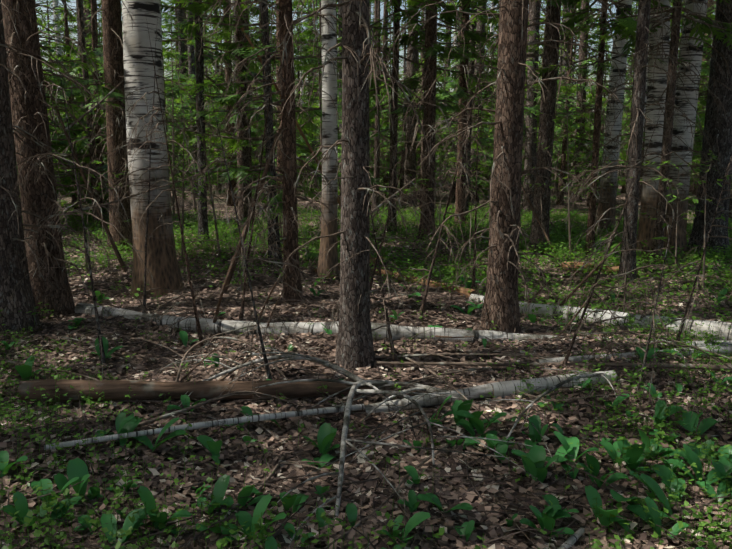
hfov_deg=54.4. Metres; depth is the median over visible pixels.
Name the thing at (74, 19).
spruce
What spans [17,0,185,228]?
tree
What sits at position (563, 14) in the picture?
young spruce
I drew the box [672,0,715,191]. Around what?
spruce
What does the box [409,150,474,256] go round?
rowan sapling
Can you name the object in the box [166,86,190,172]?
spruce
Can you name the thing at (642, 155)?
spruce
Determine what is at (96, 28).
spruce
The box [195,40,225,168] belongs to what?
young spruce
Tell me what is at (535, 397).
branch
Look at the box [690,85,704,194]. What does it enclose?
young spruce
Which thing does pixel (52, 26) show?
spruce
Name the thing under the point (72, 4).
sky
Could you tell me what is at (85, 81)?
young spruce
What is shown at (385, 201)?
dead limb
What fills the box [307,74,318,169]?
young spruce
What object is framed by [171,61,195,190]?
rowan sapling
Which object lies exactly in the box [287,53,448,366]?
dead sapling
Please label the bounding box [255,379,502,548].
branch fork
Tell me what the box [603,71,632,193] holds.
young spruce
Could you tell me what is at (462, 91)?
spruce
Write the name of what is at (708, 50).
spruce
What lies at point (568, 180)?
rowan sapling
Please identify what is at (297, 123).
leaning pole
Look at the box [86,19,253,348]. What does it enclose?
dead sapling
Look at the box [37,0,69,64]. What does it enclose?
spruce
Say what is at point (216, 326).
fallen birch
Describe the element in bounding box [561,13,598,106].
spruce
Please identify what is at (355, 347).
spruce
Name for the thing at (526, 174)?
rowan sapling
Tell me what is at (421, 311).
dead sapling
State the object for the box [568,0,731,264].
spruce
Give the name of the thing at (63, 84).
young spruce
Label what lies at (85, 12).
spruce
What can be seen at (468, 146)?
young spruce
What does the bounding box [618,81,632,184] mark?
young spruce
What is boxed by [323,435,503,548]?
branch
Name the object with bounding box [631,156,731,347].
dead branch
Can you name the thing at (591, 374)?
branch
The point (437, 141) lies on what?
young spruce
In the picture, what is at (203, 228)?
spruce
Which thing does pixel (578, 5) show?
spruce
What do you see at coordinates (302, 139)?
young spruce
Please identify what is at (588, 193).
young spruce
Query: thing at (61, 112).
young spruce
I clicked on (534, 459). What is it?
herb broad leaves
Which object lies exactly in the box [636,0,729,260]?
tree
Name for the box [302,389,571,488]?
branch fork
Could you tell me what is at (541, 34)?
spruce
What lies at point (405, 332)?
fallen grey birch
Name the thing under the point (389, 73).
young spruce
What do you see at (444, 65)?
spruce
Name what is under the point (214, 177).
young spruce
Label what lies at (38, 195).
spruce
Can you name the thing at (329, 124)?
birch
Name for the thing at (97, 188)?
rowan sapling
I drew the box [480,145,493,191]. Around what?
young spruce
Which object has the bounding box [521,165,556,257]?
leaning pole
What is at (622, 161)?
young spruce
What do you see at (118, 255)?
leaning pole
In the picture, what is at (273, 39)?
spruce
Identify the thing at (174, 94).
young spruce
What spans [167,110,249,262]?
rowan sapling
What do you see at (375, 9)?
spruce
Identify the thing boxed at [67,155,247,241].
dead limb
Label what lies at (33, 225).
dead limb
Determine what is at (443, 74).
young spruce
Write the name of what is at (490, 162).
young spruce
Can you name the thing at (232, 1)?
birch
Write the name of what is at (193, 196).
rowan sapling
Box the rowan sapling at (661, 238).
[583,237,680,312]
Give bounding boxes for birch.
[53,0,67,173]
[74,257,338,335]
[122,0,184,298]
[231,0,255,130]
[274,0,318,160]
[311,0,338,277]
[371,297,731,346]
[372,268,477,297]
[444,1,456,75]
[469,239,731,340]
[487,2,494,178]
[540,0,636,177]
[595,0,631,231]
[617,0,707,259]
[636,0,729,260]
[637,11,681,220]
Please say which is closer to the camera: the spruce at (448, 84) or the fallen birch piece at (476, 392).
the fallen birch piece at (476, 392)
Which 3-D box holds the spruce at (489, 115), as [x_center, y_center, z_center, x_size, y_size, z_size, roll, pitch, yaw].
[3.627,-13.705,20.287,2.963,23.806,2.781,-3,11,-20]
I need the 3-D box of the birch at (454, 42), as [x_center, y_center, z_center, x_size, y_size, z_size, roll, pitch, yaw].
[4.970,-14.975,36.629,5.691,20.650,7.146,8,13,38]
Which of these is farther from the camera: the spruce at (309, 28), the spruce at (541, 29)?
the spruce at (541, 29)
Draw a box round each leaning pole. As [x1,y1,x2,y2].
[44,79,128,272]
[221,57,281,292]
[241,27,372,257]
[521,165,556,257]
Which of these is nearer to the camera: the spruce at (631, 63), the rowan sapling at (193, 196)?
the rowan sapling at (193, 196)
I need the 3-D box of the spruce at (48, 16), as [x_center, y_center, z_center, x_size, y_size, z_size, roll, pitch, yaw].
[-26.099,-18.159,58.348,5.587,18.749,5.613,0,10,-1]
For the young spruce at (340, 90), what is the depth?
20.64 m
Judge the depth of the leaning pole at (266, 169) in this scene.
8.35 m
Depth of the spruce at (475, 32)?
30.49 m
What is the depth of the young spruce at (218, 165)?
22.84 m
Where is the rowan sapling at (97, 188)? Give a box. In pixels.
[53,126,131,271]
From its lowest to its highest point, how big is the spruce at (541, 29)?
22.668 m
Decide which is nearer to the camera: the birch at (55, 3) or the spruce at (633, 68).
the birch at (55, 3)
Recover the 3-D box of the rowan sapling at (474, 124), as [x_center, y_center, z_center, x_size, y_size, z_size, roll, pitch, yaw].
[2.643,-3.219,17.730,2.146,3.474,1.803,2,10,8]
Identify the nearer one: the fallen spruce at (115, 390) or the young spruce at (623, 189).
the fallen spruce at (115, 390)
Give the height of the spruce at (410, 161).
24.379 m
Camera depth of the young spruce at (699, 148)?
21.80 m
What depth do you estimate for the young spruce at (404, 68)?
27.16 m
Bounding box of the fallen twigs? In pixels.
[0,221,731,548]
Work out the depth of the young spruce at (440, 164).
33.58 m
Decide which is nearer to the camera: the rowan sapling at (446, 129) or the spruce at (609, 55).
the rowan sapling at (446, 129)
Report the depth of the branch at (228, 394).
4.49 m
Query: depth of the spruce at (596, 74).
85.61 m
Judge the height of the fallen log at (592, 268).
0.126 m
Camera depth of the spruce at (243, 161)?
13.42 m
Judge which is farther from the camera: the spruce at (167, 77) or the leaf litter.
the spruce at (167, 77)
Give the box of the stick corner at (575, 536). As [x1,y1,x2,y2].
[558,527,584,548]
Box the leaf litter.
[0,219,731,548]
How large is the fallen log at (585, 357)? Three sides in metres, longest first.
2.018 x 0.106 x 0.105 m
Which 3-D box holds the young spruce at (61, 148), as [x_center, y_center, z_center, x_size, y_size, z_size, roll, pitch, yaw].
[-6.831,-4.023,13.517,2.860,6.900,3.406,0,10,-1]
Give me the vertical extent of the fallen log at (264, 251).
0.116 m
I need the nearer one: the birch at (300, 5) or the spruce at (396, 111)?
the spruce at (396, 111)
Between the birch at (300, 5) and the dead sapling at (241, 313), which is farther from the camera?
the birch at (300, 5)
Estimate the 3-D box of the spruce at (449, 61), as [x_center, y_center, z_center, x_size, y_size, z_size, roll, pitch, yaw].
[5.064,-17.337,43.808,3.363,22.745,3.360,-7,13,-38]
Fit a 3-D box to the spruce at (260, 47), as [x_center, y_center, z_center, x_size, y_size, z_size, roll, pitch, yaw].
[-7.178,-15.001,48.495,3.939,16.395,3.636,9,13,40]
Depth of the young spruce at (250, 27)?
31.95 m
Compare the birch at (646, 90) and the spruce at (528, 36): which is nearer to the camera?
the birch at (646, 90)
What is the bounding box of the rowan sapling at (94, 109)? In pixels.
[53,48,169,163]
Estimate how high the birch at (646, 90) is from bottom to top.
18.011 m
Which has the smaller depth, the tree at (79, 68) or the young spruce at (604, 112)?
the tree at (79, 68)
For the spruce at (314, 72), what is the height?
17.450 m
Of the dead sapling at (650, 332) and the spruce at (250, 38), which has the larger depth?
the spruce at (250, 38)
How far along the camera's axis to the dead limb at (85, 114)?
7.59 m
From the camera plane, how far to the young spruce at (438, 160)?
24.76 m
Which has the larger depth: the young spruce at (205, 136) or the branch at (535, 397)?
the young spruce at (205, 136)
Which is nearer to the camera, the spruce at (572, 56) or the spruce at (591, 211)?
the spruce at (591, 211)
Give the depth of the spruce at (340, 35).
21.42 m
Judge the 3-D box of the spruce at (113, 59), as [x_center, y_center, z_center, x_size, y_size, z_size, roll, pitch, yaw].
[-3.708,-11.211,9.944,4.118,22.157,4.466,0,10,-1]
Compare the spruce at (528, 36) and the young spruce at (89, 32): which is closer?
the young spruce at (89, 32)
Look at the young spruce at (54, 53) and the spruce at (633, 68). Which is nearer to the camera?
the young spruce at (54, 53)
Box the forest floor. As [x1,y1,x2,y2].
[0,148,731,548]
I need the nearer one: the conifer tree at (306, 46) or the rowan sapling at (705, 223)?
the rowan sapling at (705, 223)
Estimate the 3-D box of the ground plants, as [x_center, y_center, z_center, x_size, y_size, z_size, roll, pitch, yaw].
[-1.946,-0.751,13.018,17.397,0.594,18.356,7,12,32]
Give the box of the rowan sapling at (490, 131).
[455,104,494,152]
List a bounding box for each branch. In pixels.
[0,351,152,411]
[59,454,358,548]
[136,345,327,434]
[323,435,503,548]
[375,328,573,373]
[380,353,554,435]
[464,368,616,475]
[506,361,706,413]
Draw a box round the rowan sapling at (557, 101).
[526,37,603,157]
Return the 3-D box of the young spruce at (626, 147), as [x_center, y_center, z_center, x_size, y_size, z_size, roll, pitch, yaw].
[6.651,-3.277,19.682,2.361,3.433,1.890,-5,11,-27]
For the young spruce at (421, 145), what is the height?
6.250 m
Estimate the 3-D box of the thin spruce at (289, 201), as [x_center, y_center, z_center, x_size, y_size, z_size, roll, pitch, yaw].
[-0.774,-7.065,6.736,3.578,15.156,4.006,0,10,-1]
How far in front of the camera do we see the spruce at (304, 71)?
50.38 m
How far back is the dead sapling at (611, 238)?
5.05 m
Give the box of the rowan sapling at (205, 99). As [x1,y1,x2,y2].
[170,8,234,160]
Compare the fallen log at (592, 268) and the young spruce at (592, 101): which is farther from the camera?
the young spruce at (592, 101)
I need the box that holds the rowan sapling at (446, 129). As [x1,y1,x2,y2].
[392,16,476,210]
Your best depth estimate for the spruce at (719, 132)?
11.03 m
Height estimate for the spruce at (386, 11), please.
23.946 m
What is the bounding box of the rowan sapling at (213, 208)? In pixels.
[165,69,252,264]
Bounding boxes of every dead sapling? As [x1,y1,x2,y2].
[0,51,152,376]
[86,17,208,312]
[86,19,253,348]
[185,2,320,321]
[187,71,344,400]
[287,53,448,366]
[369,20,454,289]
[387,3,498,315]
[425,26,533,289]
[536,91,720,367]
[554,190,731,423]
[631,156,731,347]
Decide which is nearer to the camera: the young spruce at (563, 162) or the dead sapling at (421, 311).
the dead sapling at (421, 311)
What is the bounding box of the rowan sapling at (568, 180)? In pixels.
[522,79,625,257]
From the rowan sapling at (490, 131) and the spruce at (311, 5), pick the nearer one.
the rowan sapling at (490, 131)
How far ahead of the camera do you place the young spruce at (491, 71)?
32.34 m
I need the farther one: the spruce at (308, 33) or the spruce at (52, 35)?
the spruce at (52, 35)
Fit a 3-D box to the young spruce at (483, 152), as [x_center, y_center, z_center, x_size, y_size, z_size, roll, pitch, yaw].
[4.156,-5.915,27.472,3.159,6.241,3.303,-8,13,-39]
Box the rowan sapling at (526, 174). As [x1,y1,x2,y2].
[488,114,579,234]
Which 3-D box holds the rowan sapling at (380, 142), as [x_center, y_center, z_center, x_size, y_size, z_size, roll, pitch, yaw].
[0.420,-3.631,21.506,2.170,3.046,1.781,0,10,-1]
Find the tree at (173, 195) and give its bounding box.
[161,0,212,215]
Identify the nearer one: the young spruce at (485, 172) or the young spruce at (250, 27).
the young spruce at (485, 172)
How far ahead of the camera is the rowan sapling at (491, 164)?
12.85 m
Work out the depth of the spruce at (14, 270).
6.43 m
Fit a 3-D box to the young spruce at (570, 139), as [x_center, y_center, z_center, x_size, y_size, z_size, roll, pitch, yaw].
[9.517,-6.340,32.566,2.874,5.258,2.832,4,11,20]
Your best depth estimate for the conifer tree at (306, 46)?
31.71 m
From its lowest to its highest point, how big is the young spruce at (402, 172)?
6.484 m
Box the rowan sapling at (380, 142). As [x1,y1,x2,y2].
[371,102,401,178]
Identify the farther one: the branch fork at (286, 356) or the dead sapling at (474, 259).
the dead sapling at (474, 259)
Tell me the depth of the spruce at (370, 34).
51.60 m
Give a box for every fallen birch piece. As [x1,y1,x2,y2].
[365,384,492,414]
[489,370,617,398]
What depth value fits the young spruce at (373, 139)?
25.47 m
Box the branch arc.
[95,326,311,381]
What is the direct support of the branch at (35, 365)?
on the leaf litter
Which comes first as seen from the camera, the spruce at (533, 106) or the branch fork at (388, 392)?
the branch fork at (388, 392)
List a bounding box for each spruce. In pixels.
[0,0,102,332]
[1,0,135,318]
[12,89,103,222]
[13,0,96,218]
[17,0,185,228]
[18,337,383,401]
[36,0,63,116]
[36,0,73,116]
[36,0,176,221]
[36,3,124,114]
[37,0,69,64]
[37,0,73,100]
[37,0,122,116]
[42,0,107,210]
[42,1,73,97]
[45,80,105,183]
[46,0,106,206]
[47,65,81,181]
[48,26,76,168]
[49,0,105,202]
[51,0,102,85]
[53,0,203,250]
[64,2,101,77]
[66,2,101,53]
[74,9,103,74]
[76,12,107,182]
[87,27,221,215]
[98,0,280,243]
[160,0,175,70]
[160,0,219,184]
[161,0,386,267]
[161,3,218,162]
[162,2,187,176]
[162,46,207,198]
[163,3,206,78]
[164,6,276,217]
[165,0,224,198]
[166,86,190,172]
[166,89,236,191]
[167,0,275,205]
[167,99,189,187]
[169,153,188,187]
[178,0,258,189]
[183,0,341,300]
[187,9,226,120]
[193,0,320,238]
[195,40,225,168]
[203,12,223,157]
[205,91,264,197]
[206,131,236,185]
[207,9,225,160]
[210,0,249,129]
[216,65,276,180]
[218,77,308,208]
[221,0,275,176]
[226,26,276,183]
[247,1,321,216]
[250,3,275,134]
[252,17,305,178]
[254,0,306,111]
[259,126,307,186]
[261,89,319,191]
[271,0,373,188]
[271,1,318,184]
[275,0,470,370]
[276,113,320,191]
[276,127,318,187]
[293,0,389,182]
[293,2,318,169]
[295,4,315,162]
[296,78,390,191]
[297,0,375,205]
[297,78,403,209]
[297,125,321,194]
[299,0,493,233]
[305,3,318,144]
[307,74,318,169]
[307,91,373,185]
[311,42,420,205]
[338,42,398,198]
[369,0,404,196]
[369,0,438,190]
[369,5,389,169]
[369,10,477,209]
[369,33,400,182]
[369,65,420,202]
[370,0,406,182]
[370,5,458,208]
[370,60,447,204]
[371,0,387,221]
[372,36,417,161]
[373,0,498,239]
[377,0,635,332]
[380,24,455,188]
[380,40,457,200]
[399,0,444,121]
[403,0,524,209]
[403,0,531,229]
[417,1,494,199]
[417,27,454,175]
[421,0,457,174]
[425,0,540,221]
[435,59,456,182]
[435,124,452,186]
[437,0,458,169]
[438,43,494,198]
[440,0,498,95]
[440,64,494,187]
[443,0,494,205]
[450,55,497,189]
[453,80,588,205]
[476,1,594,213]
[479,106,536,198]
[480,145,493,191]
[481,0,605,252]
[484,0,497,106]
[522,8,592,193]
[523,0,544,152]
[523,0,623,204]
[526,0,689,254]
[527,0,609,193]
[536,1,635,202]
[538,7,544,76]
[539,3,546,91]
[540,2,613,186]
[551,81,604,185]
[552,103,601,193]
[557,4,590,104]
[559,0,731,283]
[559,85,607,191]
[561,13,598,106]
[564,138,621,205]
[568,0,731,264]
[570,94,644,201]
[582,44,630,184]
[582,126,625,199]
[585,6,612,164]
[586,11,612,150]
[587,12,607,139]
[602,0,710,200]
[603,1,637,163]
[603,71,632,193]
[618,2,707,195]
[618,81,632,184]
[619,130,628,180]
[624,2,637,133]
[626,84,707,210]
[632,0,715,185]
[671,1,715,172]
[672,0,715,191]
[676,0,731,258]
[689,105,703,190]
[690,12,731,225]
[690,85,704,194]
[692,104,703,166]
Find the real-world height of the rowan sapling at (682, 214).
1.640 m
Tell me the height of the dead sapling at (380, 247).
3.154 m
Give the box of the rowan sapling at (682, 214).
[616,149,731,276]
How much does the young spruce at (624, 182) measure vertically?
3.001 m
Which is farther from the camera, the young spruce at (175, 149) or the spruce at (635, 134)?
the young spruce at (175, 149)
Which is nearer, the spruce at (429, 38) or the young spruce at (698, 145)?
the spruce at (429, 38)
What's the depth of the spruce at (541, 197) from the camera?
10.97 m
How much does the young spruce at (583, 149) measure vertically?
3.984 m
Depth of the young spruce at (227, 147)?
24.16 m
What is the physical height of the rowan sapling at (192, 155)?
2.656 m
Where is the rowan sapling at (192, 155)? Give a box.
[169,101,227,191]
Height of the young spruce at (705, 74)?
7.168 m
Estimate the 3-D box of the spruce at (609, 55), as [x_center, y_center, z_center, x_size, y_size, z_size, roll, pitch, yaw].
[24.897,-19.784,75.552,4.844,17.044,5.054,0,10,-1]
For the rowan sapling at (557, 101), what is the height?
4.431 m
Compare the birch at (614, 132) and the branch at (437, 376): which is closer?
the branch at (437, 376)
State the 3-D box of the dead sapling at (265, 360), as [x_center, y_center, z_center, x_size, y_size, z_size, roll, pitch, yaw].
[-0.719,-0.143,4.769,0.930,2.351,1.241,-5,11,-29]
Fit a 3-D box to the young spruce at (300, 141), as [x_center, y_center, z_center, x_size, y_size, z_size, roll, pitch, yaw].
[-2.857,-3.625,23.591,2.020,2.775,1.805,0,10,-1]
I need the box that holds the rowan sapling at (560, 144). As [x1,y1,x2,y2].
[552,45,589,202]
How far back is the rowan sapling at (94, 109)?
12.62 m
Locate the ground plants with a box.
[0,203,731,548]
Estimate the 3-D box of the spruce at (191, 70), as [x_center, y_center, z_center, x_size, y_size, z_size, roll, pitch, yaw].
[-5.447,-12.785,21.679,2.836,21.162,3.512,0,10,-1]
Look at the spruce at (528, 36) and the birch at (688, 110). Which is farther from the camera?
the spruce at (528, 36)
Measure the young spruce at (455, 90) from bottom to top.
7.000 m
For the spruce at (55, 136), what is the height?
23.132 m
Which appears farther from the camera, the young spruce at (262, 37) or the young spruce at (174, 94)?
the young spruce at (174, 94)
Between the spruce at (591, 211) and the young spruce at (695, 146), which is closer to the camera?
the spruce at (591, 211)
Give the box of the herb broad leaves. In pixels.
[0,277,731,548]
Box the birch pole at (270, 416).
[44,404,364,449]
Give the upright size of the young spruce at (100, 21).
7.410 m
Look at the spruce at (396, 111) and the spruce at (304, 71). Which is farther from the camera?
the spruce at (304, 71)
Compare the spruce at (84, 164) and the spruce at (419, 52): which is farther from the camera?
the spruce at (419, 52)
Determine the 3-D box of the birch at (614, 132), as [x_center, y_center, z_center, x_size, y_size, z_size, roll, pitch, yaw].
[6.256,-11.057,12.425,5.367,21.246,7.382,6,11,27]
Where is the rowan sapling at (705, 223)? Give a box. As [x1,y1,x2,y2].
[630,149,731,295]
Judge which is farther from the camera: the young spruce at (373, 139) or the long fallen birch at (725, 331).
the young spruce at (373, 139)
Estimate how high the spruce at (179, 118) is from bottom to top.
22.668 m
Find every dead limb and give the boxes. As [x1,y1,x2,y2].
[0,224,60,261]
[64,79,144,155]
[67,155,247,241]
[370,178,439,253]
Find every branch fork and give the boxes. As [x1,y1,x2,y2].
[151,347,365,424]
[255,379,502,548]
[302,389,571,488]
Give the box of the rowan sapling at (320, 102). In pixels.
[269,5,384,165]
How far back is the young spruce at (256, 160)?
19.49 m
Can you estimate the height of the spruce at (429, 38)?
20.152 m
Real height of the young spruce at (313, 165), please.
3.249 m
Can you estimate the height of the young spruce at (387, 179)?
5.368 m
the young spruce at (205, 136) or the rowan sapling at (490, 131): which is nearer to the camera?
the rowan sapling at (490, 131)
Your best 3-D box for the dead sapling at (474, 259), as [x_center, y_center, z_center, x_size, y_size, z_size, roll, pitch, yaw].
[1.223,-1.184,7.784,1.056,3.157,1.049,5,11,25]
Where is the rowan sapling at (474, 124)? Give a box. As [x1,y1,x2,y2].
[439,73,494,154]
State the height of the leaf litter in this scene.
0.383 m
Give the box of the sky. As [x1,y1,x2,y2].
[35,0,715,151]
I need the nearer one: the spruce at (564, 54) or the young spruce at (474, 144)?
the young spruce at (474, 144)
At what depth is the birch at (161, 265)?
8.09 m
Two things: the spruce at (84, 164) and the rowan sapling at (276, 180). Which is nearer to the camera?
the rowan sapling at (276, 180)
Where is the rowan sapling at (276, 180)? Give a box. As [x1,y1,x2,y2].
[248,125,312,244]
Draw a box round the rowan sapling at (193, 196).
[161,30,221,207]
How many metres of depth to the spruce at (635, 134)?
8.76 m
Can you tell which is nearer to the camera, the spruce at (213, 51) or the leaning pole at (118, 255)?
the leaning pole at (118, 255)
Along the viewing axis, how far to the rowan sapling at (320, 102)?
14.94 m
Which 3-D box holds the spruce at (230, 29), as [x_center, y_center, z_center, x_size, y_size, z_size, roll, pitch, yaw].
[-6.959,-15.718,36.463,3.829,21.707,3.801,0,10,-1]
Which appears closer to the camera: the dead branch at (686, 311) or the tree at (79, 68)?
the dead branch at (686, 311)
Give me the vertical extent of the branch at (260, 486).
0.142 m
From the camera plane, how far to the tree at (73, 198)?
18.06 m
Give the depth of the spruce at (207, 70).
68.51 m
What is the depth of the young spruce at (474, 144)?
20.63 m
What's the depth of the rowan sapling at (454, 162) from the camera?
23.67 m
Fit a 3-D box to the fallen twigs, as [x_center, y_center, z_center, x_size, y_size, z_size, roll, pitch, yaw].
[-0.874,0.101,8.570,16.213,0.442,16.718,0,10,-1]
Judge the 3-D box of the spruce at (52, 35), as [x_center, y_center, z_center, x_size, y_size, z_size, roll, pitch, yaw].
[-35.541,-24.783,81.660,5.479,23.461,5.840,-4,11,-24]
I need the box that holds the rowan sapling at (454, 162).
[436,114,457,204]
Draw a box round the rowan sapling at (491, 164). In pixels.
[459,136,528,191]
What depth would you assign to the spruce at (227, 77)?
19.95 m
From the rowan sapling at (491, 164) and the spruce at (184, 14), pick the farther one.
the spruce at (184, 14)
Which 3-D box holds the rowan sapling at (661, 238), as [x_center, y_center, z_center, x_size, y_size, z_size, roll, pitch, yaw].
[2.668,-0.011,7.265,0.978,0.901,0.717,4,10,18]
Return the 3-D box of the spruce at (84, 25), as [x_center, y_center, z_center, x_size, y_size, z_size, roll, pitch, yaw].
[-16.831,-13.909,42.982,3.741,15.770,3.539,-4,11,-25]
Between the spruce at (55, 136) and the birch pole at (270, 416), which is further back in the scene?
the spruce at (55, 136)
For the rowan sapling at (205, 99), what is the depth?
16.25 m
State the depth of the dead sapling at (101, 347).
5.53 m
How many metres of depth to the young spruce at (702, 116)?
14.08 m
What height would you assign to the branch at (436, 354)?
0.158 m
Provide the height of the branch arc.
0.395 m
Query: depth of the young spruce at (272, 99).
31.74 m
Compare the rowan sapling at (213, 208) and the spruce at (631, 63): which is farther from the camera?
the spruce at (631, 63)
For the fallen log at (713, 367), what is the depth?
5.30 m
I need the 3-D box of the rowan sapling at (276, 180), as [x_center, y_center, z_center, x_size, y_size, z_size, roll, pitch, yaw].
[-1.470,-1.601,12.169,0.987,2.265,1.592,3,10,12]
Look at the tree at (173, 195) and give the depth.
17.77 m

